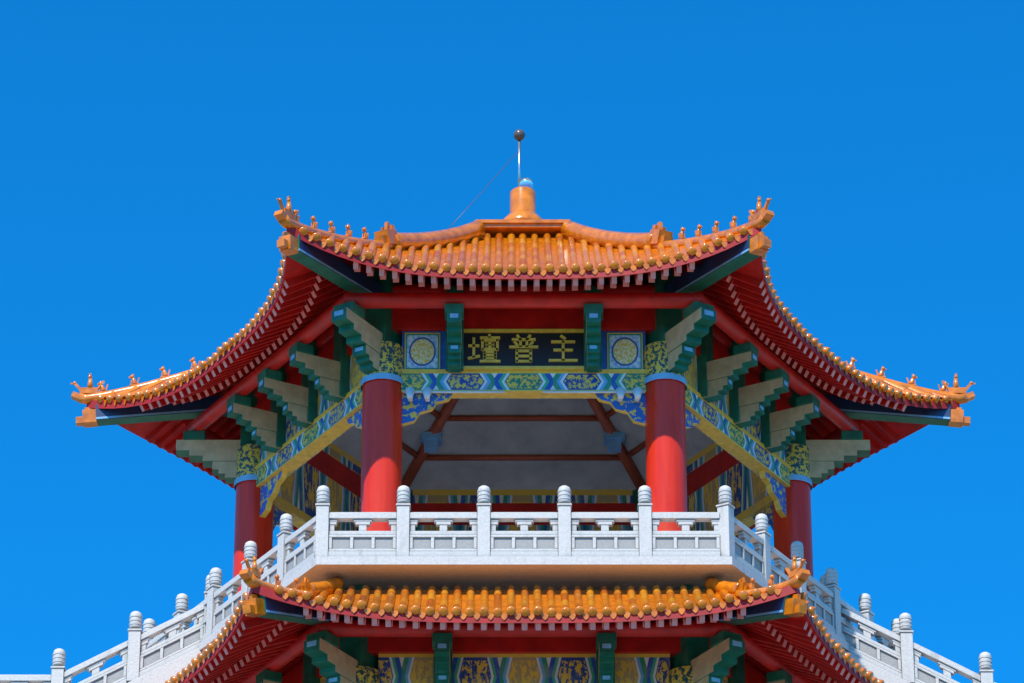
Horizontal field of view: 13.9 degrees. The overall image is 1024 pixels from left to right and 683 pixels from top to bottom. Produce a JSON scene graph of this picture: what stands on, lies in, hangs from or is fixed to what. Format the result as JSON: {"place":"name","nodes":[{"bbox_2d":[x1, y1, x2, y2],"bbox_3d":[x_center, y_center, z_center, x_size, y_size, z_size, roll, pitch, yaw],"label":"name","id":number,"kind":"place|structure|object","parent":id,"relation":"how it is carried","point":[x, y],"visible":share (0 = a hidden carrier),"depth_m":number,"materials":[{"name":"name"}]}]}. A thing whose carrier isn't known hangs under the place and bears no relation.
{"place":"outdoors","nodes":[
{"label":"outdoors","id":0,"kind":"place"},
{"bbox_2d":[0,0,1023,682],"label":"sky","id":1,"kind":"structure","parent":0,"point":[149,149],"materials":[{"name":"blue"}]},
{"bbox_3d":[0.125,12.247,41.871,34.000,11.000,19.000,0,-26,0],"label":"terrace","id":2,"kind":"object","parent":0,"visible":0},
{"bbox_2d":[187,584,860,682],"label":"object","id":3,"kind":"object","parent":2,"relation":"on","point":[282,642],"visible":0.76,"depth_m":42.82,"materials":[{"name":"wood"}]},
{"bbox_2d":[0,575,209,682],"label":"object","id":4,"kind":"structure","parent":3,"relation":"on","point":[174,653],"depth_m":44.79,"materials":[{"name":"stone"}]},
{"bbox_2d":[178,585,869,682],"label":"roof underside","id":5,"kind":"object","parent":3,"relation":"attached to","point":[273,595],"visible":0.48,"depth_m":41.65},
{"bbox_2d":[198,556,849,650],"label":"balcony","id":6,"kind":"structure","parent":3,"relation":"on","point":[529,572],"depth_m":42.90,"materials":[{"name":"stone"}]},
{"bbox_2d":[143,485,899,650],"bbox_3d":[0.125,3.428,46.211,8.440,0.818,7.336,0,-26,0],"label":"balustrade","id":7,"kind":"object","parent":6,"relation":"on","point":[484,537],"visible":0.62,"depth_m":42.99,"materials":[{"name":"stone"}]},
{"bbox_2d":[76,232,969,593],"bbox_3d":[0.125,2.082,46.873,10.081,3.977,8.774,0,-26,0],"label":"pagoda upper story","id":8,"kind":"object","parent":6,"relation":"on","point":[710,348],"visible":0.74,"depth_m":45.29,"materials":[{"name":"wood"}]},
{"bbox_2d":[86,227,959,539],"bbox_3d":[0.125,0.044,47.876,9.861,2.100,8.540,0,-26,0],"label":"roof underside","id":9,"kind":"object","parent":8,"relation":"attached to","point":[754,269],"visible":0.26,"depth_m":44.93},
{"bbox_2d":[332,280,713,490],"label":"ceiling","id":10,"kind":"structure","parent":8,"relation":"on","point":[523,444],"depth_m":49.46,"materials":[{"name":"grey paint"}]},
{"bbox_2d":[468,334,577,362],"bbox_3d":[0.113,0.076,44.846,1.173,0.336,0.030,0,-26,0],"label":"sign lettering","id":11,"kind":"object","parent":8,"relation":"attached to","point":[489,353],"visible":1,"depth_m":44.83,"materials":[{"name":"gold metal"}]},
{"bbox_2d":[95,226,952,405],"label":"roof tiles","id":12,"kind":"object","parent":8,"relation":"on","point":[523,252],"visible":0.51,"depth_m":45.55,"materials":[{"name":"orange tile"}]},
{"bbox_2d":[448,129,570,279],"bbox_3d":[0.125,-1.522,48.544,2.120,2.200,2.021,0,-26,0],"label":"finial","id":13,"kind":"object","parent":12,"relation":"on","point":[522,216],"visible":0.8,"depth_m":48.23,"materials":[{"name":"ceramic"}]},
{"bbox_2d":[70,196,975,403],"bbox_3d":[0.125,-0.117,47.955,10.251,1.842,8.892,0,-26,0],"label":"ridge ornament","id":14,"kind":"object","parent":12,"relation":"on","point":[759,217],"visible":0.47,"depth_m":46.15,"materials":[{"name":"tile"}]},
{"bbox_2d":[403,387,644,401],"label":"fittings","id":15,"kind":"object","parent":8,"relation":"attached to","point":[427,392],"visible":1,"depth_m":44.41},
{"bbox_2d":[165,585,884,682],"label":"roof tiles","id":16,"kind":"object","parent":3,"relation":"on","point":[525,601],"visible":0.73,"depth_m":42.23,"materials":[{"name":"orange tile"}]},
{"bbox_2d":[239,556,810,595],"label":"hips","id":17,"kind":"object","parent":16,"relation":"on","point":[251,577],"visible":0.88,"depth_m":41.98,"materials":[{"name":"tile"}]},
{"bbox_2d":[819,574,995,682],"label":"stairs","id":18,"kind":"structure","parent":3,"relation":"on","point":[900,664],"depth_m":44.80,"materials":[{"name":"stone"}]}
]}

